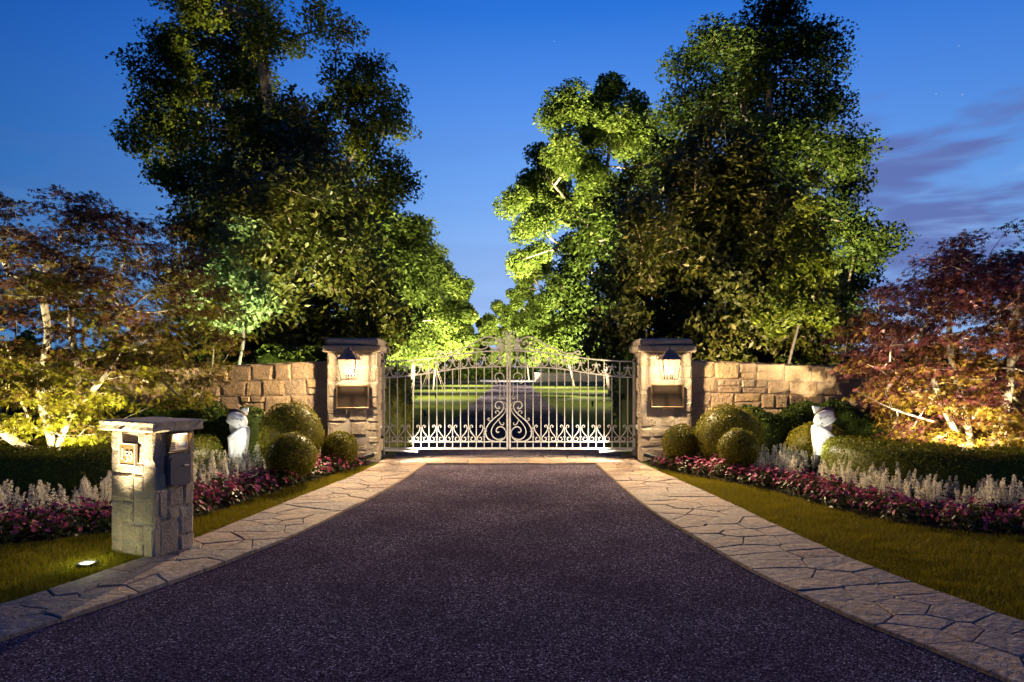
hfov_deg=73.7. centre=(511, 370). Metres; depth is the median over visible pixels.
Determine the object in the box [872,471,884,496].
white flower plant
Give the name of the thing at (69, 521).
pink flower plant
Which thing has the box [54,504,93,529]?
pink flower plant
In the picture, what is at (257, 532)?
stone path
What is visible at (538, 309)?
avenue tree
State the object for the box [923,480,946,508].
white flower plant
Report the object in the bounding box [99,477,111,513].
white flower plant
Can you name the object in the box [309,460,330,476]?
pink flower plant
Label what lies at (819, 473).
pink flower plant
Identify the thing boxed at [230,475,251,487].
pink flower plant
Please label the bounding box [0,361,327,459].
garden wall
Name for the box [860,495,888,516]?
pink flower plant
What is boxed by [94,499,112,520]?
pink flower plant
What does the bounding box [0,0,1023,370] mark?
sky
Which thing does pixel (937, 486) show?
white flower plant
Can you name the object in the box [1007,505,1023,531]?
pink flower plant
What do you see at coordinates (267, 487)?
pink flower plant
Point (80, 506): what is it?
white flower plant
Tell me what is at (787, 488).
pink flower plant
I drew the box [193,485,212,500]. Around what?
pink flower plant
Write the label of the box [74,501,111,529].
pink flower plant
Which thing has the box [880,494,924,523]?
pink flower plant
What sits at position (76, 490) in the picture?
white flower plant
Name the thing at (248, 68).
maple tree
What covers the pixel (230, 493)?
pink flower plant
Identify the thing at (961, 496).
white flower plant
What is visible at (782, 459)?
white flower plant
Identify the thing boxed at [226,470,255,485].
pink flower plant
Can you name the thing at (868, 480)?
white flower plant
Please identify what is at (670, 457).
pink flower plant
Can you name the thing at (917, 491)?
white flower plant
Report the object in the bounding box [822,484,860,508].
pink flower plant
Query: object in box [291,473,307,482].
pink flower plant
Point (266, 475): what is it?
pink flower plant
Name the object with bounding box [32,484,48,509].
white flower plant
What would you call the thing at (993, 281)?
maple tree
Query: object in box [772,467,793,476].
pink flower plant
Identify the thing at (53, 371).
maple tree
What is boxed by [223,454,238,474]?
white flower plant
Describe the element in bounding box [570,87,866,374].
evergreen tree
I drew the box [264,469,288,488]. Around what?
pink flower plant
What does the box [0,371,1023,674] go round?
ground
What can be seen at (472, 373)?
woods
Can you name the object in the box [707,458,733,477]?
pink flower plant
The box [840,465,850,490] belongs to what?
white flower plant
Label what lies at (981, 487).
white flower plant
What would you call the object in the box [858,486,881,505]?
pink flower plant
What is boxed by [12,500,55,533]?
pink flower plant
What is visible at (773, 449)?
white flower plant
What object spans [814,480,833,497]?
pink flower plant
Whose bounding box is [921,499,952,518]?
pink flower plant
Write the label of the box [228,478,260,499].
pink flower plant
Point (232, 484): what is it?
pink flower plant
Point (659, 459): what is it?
pink flower plant
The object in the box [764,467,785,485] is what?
pink flower plant
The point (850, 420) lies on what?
shrub border
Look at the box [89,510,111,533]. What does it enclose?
pink flower plant
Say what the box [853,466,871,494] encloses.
white flower plant
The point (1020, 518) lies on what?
pink flower plant
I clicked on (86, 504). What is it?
pink flower plant
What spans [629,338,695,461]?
gate pillar
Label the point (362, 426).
gate pillar
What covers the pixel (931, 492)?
white flower plant
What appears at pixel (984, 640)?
stone path
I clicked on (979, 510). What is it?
pink flower plant
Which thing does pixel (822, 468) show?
white flower plant
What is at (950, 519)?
pink flower plant
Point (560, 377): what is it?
stone wall
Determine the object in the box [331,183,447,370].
avenue tree
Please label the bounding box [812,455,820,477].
bullet light
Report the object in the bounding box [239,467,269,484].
pink flower plant
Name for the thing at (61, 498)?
white flower plant
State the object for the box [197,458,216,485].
white flower plant
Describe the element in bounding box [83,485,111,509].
white flower plant
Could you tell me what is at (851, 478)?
white flower plant
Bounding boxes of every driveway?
[0,464,1003,681]
[395,383,622,455]
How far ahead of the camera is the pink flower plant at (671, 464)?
11.03 m
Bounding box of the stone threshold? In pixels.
[377,455,639,463]
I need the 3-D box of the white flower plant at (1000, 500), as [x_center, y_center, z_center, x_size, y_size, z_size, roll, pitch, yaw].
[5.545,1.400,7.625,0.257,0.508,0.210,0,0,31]
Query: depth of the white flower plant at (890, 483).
8.42 m
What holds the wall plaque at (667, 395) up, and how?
attached to the gate pillar at (653, 424)
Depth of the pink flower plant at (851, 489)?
8.48 m
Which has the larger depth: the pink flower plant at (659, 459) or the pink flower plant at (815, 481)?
the pink flower plant at (659, 459)
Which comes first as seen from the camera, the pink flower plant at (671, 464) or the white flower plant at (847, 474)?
the white flower plant at (847, 474)
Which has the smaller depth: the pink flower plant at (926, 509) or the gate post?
the pink flower plant at (926, 509)
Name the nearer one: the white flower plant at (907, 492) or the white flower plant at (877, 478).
the white flower plant at (907, 492)
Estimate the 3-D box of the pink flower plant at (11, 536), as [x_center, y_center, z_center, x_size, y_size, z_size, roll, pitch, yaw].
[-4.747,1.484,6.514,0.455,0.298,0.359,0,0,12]
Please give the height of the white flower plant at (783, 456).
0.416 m
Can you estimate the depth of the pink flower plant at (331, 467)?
10.60 m
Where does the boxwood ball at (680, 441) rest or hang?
on the flower bed at (931, 522)
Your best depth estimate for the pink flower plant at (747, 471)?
10.05 m
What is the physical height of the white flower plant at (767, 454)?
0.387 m
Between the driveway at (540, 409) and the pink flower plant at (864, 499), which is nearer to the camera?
the pink flower plant at (864, 499)
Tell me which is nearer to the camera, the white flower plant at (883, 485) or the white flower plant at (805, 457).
the white flower plant at (883, 485)
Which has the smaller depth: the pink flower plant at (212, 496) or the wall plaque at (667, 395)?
the pink flower plant at (212, 496)
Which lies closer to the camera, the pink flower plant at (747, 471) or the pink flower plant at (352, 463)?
the pink flower plant at (747, 471)
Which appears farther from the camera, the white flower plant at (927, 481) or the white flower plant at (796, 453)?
the white flower plant at (796, 453)
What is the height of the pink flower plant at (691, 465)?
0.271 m
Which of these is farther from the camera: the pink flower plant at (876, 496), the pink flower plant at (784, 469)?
the pink flower plant at (784, 469)
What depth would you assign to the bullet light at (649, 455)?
11.74 m
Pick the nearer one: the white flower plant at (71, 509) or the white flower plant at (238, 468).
the white flower plant at (71, 509)
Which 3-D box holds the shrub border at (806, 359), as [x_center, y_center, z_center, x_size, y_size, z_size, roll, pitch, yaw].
[8.479,0.538,17.954,11.019,2.361,2.223,0,0,-31]
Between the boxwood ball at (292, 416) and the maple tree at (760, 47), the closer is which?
the boxwood ball at (292, 416)
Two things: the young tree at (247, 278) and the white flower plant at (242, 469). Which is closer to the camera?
the white flower plant at (242, 469)
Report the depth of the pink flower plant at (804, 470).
9.47 m
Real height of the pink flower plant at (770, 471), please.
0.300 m
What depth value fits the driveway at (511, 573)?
4.64 m
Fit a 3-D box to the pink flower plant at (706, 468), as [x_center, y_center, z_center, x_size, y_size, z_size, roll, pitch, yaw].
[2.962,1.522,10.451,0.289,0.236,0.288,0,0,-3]
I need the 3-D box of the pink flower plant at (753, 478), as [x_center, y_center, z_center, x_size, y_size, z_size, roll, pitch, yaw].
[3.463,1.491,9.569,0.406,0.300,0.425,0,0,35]
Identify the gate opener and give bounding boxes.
[385,449,417,457]
[599,449,632,458]
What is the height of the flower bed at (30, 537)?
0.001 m
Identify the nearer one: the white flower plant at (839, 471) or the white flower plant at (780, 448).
the white flower plant at (839, 471)
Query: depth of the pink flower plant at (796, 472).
9.25 m
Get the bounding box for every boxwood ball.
[257,401,325,457]
[264,431,318,483]
[321,429,358,469]
[661,423,699,462]
[692,403,766,463]
[716,428,760,476]
[783,421,846,469]
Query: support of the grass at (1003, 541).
on the ground at (420, 407)
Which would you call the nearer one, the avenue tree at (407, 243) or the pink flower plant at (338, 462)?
the pink flower plant at (338, 462)
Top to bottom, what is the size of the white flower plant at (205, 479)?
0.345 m
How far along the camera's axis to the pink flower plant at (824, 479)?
9.03 m
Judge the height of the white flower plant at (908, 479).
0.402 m
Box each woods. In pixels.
[1,329,1023,375]
[325,332,656,378]
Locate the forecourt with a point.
(501, 380)
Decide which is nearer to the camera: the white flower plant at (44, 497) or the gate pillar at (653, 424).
the white flower plant at (44, 497)
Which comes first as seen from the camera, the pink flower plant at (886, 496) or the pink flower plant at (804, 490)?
the pink flower plant at (886, 496)
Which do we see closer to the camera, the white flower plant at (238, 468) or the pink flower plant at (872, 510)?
the pink flower plant at (872, 510)
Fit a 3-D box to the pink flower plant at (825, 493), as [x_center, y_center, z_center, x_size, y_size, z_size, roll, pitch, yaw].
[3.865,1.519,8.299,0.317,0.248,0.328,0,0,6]
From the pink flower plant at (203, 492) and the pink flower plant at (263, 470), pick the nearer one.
the pink flower plant at (203, 492)
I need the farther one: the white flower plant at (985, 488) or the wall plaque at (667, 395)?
the wall plaque at (667, 395)
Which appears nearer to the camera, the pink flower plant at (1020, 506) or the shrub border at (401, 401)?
the pink flower plant at (1020, 506)
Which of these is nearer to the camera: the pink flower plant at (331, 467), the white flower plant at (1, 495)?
the white flower plant at (1, 495)
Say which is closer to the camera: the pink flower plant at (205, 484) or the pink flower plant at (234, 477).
the pink flower plant at (205, 484)
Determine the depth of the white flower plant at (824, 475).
9.23 m
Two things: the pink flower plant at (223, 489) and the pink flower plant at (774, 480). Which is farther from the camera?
the pink flower plant at (774, 480)
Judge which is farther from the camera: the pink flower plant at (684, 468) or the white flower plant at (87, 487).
the pink flower plant at (684, 468)
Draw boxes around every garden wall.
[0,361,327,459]
[691,360,1023,458]
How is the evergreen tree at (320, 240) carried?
on the ground at (420, 407)
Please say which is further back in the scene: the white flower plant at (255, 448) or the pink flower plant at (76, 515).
the white flower plant at (255, 448)
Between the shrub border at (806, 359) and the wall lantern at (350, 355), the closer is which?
the wall lantern at (350, 355)
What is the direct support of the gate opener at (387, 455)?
on the stone threshold
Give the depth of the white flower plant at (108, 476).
8.14 m
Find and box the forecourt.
[479,379,546,381]
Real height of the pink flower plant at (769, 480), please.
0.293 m
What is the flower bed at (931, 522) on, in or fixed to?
on the ground at (420, 407)
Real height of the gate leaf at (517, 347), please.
2.194 m
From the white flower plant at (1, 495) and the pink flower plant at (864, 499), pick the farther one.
the pink flower plant at (864, 499)
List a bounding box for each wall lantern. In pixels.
[337,346,362,379]
[656,346,681,379]
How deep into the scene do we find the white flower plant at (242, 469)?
9.60 m
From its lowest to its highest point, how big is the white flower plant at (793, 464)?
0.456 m
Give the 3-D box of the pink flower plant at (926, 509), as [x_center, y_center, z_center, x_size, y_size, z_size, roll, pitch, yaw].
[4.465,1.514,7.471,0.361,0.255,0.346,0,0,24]
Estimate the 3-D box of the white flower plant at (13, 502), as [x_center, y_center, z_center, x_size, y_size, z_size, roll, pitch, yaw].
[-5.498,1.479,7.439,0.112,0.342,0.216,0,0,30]
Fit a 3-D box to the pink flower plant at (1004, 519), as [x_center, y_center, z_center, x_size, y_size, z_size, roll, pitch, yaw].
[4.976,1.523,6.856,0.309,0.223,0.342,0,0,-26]
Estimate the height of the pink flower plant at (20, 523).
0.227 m
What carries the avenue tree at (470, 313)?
on the ground at (420, 407)
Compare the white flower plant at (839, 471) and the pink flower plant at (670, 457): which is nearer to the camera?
the white flower plant at (839, 471)
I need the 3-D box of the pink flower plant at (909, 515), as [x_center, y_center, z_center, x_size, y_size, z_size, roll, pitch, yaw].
[4.274,1.495,7.314,0.413,0.291,0.395,0,0,16]
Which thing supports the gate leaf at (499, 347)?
attached to the gate post
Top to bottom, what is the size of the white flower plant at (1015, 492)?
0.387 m
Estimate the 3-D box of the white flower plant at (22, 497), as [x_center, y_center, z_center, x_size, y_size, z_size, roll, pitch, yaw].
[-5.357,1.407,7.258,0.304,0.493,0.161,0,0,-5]
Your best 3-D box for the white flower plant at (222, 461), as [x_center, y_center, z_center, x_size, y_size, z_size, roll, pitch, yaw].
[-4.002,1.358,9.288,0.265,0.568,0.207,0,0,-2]
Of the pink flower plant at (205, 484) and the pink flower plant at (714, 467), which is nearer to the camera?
the pink flower plant at (205, 484)
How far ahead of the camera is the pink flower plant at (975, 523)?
6.93 m
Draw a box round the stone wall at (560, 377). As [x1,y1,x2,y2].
[535,373,609,381]
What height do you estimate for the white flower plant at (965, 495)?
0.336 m
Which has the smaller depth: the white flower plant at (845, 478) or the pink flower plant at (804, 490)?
the pink flower plant at (804, 490)
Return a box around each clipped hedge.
[0,431,223,507]
[819,434,1023,506]
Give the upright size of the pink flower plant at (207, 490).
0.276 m
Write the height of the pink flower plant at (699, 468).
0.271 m
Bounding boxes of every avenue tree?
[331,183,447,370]
[411,232,475,392]
[432,279,479,389]
[458,302,478,384]
[469,307,555,379]
[477,286,577,385]
[492,71,662,279]
[511,249,610,394]
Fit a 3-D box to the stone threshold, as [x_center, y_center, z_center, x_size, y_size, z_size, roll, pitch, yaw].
[-0.050,1.630,12.447,4.620,0.036,1.007,0,0,0]
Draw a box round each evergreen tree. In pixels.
[150,80,417,362]
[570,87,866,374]
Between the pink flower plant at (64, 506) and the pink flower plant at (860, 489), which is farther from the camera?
the pink flower plant at (860, 489)
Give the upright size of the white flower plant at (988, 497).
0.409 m
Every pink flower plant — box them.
[0,503,30,529]
[0,510,41,541]
[0,513,20,543]
[2,513,29,536]
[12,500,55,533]
[17,506,60,534]
[34,515,68,539]
[40,501,81,525]
[47,509,90,535]
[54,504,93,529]
[70,496,111,523]
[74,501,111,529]
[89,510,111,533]
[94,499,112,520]
[193,477,219,495]
[193,483,215,504]
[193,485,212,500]
[193,494,211,517]
[194,488,221,510]
[195,482,221,504]
[204,471,234,490]
[206,482,243,508]
[213,482,236,498]
[221,475,241,489]
[224,485,250,502]
[225,479,242,496]
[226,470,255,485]
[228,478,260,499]
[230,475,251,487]
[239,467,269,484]
[239,476,269,497]
[244,468,271,485]
[246,466,271,480]
[253,476,277,493]
[260,471,276,485]
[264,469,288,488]
[277,470,300,487]
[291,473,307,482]
[305,465,322,479]
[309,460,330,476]
[313,457,336,475]
[316,454,332,468]
[325,453,349,471]
[345,459,361,468]
[350,454,363,465]
[653,452,672,467]
[660,453,683,467]
[669,457,686,471]
[677,456,696,473]
[683,456,703,470]
[691,459,713,474]
[697,462,713,477]
[706,458,724,474]
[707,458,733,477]
[708,454,729,471]
[714,460,737,477]
[724,466,742,481]
[733,464,751,476]
[736,466,758,483]
[738,464,758,480]
[744,466,773,487]
[748,463,777,484]
[750,467,783,487]
[759,462,780,476]
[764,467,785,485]
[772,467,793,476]
[772,468,794,487]
[773,473,795,491]
[783,475,806,494]
[786,470,811,485]
[790,474,821,497]
[792,467,809,481]
[794,472,829,494]
[802,481,826,501]
[806,471,822,485]
[813,472,843,486]
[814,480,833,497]
[817,480,850,499]
[817,484,842,504]
[821,474,853,496]
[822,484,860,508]
[834,478,870,497]
[845,487,862,503]
[847,492,875,512]
[849,488,877,509]
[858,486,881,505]
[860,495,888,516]
[862,487,901,513]
[871,487,902,509]
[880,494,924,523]
[882,492,909,514]
[888,497,932,523]
[893,495,923,512]
[903,497,938,521]
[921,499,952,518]
[935,507,970,529]
[939,500,971,524]
[940,496,984,521]
[948,504,989,531]
[951,497,994,528]
[969,500,1001,524]
[988,509,1020,529]
[988,511,1023,535]
[994,504,1023,524]
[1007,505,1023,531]
[1009,503,1023,529]
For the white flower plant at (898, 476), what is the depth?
8.62 m
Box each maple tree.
[0,184,257,449]
[104,0,426,314]
[537,129,685,361]
[643,0,921,349]
[822,219,1023,450]
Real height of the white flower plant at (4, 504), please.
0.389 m
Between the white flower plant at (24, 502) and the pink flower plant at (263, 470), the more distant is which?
the pink flower plant at (263, 470)
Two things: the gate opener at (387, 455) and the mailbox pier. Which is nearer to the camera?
the mailbox pier
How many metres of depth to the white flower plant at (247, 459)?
9.98 m
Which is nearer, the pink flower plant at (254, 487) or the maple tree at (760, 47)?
the pink flower plant at (254, 487)
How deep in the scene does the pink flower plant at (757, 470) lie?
9.79 m
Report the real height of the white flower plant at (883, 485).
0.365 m
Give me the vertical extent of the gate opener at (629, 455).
0.210 m
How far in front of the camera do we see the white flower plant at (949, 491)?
8.27 m
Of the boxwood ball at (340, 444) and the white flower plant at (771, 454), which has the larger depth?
the boxwood ball at (340, 444)
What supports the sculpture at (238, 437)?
on the flower bed at (30, 537)
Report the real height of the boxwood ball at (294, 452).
0.800 m
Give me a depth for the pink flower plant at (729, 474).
10.01 m
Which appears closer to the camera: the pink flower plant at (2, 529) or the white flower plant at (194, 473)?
the pink flower plant at (2, 529)
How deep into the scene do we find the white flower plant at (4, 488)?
7.59 m
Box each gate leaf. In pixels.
[382,331,507,449]
[509,331,634,449]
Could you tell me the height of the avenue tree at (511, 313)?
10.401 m
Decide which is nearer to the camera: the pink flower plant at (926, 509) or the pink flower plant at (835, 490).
the pink flower plant at (926, 509)
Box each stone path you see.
[0,463,426,641]
[596,463,1023,681]
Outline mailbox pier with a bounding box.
[99,416,204,556]
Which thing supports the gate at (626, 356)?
on the ground at (420, 407)
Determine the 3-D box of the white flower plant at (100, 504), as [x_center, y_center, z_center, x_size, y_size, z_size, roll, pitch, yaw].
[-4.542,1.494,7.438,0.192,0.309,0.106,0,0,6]
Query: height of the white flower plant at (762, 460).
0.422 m
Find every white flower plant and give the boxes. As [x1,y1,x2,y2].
[0,480,25,520]
[0,487,20,520]
[0,494,8,521]
[2,479,12,517]
[2,491,16,516]
[15,489,33,513]
[26,499,46,521]
[28,480,46,508]
[31,480,54,514]
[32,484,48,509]
[52,483,77,517]
[65,499,79,520]
[71,486,85,505]
[77,484,92,507]
[78,478,94,507]
[82,475,105,508]
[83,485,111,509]
[88,493,104,514]
[98,470,111,503]
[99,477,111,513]
[193,462,197,488]
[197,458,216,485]
[200,472,211,484]
[207,450,226,486]
[216,450,220,474]
[222,457,238,481]
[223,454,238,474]
[228,456,244,479]
[238,462,251,481]
[241,444,260,472]
[251,441,265,468]
[755,452,774,470]
[756,452,771,468]
[761,444,778,469]
[764,444,782,466]
[775,451,790,477]
[779,443,789,466]
[780,453,786,469]
[789,454,802,477]
[790,445,800,470]
[796,450,810,474]
[818,460,828,482]
[821,467,831,481]
[830,458,851,486]
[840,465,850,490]
[841,465,857,489]
[846,469,862,491]
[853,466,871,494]
[858,470,876,493]
[870,462,885,495]
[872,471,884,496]
[877,476,895,497]
[883,476,893,495]
[884,462,902,498]
[893,478,906,504]
[903,469,930,507]
[904,484,910,502]
[906,470,921,501]
[914,479,939,512]
[923,474,941,506]
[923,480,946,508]
[924,475,943,504]
[945,476,959,503]
[954,486,976,508]
[955,489,971,508]
[962,485,977,509]
[974,477,998,500]
[975,483,996,517]
[977,474,996,509]
[980,475,997,512]
[986,480,1023,511]
[996,474,1020,516]
[1009,485,1023,511]
[1010,479,1023,505]
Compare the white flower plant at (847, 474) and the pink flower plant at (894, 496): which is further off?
the white flower plant at (847, 474)
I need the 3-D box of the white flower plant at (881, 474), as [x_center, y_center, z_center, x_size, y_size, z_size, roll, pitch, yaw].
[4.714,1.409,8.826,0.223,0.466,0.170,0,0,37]
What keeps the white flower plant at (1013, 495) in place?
on the flower bed at (931, 522)
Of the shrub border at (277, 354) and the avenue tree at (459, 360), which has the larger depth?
the avenue tree at (459, 360)
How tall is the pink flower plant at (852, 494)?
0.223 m
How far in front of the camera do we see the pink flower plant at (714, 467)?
10.67 m
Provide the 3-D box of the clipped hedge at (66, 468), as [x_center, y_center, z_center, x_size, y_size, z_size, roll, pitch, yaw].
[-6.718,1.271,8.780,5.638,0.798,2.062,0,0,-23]
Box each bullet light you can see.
[358,452,374,465]
[643,452,658,465]
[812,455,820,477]
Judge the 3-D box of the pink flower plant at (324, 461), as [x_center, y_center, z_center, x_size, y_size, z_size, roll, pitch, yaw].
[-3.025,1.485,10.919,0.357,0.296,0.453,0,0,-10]
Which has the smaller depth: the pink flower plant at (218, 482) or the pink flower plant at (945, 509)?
the pink flower plant at (945, 509)
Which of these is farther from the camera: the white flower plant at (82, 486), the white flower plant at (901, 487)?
the white flower plant at (901, 487)
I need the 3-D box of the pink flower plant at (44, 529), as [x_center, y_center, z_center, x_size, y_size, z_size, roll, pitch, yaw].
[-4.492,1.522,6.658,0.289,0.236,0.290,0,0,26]
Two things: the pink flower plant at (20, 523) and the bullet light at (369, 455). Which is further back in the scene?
the bullet light at (369, 455)
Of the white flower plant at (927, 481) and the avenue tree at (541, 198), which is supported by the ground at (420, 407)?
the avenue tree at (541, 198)
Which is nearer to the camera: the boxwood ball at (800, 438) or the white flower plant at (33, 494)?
the white flower plant at (33, 494)
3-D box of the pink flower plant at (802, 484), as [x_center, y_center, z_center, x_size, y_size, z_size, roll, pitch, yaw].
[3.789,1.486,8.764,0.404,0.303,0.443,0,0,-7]
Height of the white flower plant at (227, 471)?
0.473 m
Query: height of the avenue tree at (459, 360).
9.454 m
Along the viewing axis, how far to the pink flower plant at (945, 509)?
7.22 m
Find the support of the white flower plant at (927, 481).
on the flower bed at (931, 522)
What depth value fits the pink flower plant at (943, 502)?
7.40 m
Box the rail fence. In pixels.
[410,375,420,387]
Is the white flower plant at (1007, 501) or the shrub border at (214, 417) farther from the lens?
the shrub border at (214, 417)
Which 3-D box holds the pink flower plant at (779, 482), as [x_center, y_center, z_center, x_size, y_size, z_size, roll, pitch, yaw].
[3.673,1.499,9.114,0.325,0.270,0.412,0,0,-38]
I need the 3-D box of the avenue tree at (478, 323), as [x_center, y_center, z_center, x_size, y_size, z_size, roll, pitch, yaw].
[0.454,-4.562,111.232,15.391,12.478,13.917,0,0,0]
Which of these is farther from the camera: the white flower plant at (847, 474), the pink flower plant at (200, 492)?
the white flower plant at (847, 474)
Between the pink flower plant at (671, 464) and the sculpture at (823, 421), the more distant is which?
the pink flower plant at (671, 464)
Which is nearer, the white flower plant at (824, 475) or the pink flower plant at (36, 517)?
the pink flower plant at (36, 517)
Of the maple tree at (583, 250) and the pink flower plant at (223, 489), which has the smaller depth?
the pink flower plant at (223, 489)
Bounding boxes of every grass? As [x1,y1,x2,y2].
[0,465,372,603]
[657,468,1023,620]
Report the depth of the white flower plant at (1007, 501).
7.62 m
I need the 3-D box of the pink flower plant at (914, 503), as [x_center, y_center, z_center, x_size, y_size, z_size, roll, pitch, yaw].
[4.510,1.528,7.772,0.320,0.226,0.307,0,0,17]
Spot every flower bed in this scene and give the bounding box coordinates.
[0,442,373,545]
[647,462,1023,537]
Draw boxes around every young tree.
[174,213,284,364]
[749,163,844,363]
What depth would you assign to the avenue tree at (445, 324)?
42.41 m
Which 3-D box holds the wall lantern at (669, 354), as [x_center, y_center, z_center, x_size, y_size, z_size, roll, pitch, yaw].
[2.750,-0.134,11.967,0.445,0.592,0.466,0,0,0]
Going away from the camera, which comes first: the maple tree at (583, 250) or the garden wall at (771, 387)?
the garden wall at (771, 387)
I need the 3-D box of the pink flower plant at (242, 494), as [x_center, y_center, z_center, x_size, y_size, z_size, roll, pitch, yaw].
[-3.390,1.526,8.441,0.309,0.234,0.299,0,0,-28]
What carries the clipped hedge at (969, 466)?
on the flower bed at (931, 522)
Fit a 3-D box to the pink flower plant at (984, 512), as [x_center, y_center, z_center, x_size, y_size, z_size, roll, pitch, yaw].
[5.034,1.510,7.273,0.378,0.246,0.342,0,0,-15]
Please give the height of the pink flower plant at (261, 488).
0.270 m
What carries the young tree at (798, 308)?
on the ground at (420, 407)
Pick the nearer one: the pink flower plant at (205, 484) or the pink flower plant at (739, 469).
the pink flower plant at (205, 484)
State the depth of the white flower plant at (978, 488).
8.12 m
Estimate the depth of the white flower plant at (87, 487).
7.89 m
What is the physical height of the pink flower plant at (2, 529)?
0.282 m
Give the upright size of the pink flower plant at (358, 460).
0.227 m
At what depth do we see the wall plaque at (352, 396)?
12.16 m
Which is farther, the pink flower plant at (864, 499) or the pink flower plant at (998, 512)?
the pink flower plant at (864, 499)
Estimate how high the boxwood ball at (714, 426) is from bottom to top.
1.151 m
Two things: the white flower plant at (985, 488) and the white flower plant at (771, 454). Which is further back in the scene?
the white flower plant at (771, 454)
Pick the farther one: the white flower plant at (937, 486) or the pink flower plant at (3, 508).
the white flower plant at (937, 486)
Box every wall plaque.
[336,385,368,408]
[651,384,683,407]
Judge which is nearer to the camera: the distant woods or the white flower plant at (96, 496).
the white flower plant at (96, 496)
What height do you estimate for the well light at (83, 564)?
0.044 m
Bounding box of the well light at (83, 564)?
[75,560,97,568]
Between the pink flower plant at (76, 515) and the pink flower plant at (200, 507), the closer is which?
the pink flower plant at (76, 515)
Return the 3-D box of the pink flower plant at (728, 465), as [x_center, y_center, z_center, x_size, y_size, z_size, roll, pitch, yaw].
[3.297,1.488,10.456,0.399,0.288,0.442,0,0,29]
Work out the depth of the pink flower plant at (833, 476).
8.77 m
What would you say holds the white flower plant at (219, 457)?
on the flower bed at (30, 537)
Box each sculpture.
[226,408,249,474]
[811,406,835,475]
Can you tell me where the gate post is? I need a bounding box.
[633,357,637,459]
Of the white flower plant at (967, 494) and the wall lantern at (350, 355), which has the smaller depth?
the white flower plant at (967, 494)
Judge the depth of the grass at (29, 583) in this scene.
6.11 m
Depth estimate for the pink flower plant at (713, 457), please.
10.80 m
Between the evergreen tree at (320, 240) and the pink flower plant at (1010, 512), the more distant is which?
the evergreen tree at (320, 240)
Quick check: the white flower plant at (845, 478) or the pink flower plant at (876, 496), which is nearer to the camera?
the pink flower plant at (876, 496)
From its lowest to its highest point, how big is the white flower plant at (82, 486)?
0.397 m
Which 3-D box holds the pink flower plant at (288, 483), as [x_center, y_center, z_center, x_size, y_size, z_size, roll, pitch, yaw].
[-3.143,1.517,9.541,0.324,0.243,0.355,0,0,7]
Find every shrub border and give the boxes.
[0,394,265,465]
[83,341,326,370]
[385,363,416,446]
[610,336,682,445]
[714,346,948,367]
[741,393,1002,464]
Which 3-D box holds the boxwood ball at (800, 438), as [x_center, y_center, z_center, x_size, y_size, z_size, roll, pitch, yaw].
[5.181,1.241,11.503,1.144,0.878,1.091,0,0,-28]
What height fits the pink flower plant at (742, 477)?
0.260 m
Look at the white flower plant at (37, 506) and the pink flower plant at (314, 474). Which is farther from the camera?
the pink flower plant at (314, 474)
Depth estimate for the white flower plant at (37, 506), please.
7.16 m
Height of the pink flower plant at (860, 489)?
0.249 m
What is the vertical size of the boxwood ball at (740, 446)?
0.801 m
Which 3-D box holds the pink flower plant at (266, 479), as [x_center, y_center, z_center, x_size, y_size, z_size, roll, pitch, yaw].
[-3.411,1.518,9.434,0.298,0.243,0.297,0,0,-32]
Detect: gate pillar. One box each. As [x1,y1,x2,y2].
[322,338,388,461]
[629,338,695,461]

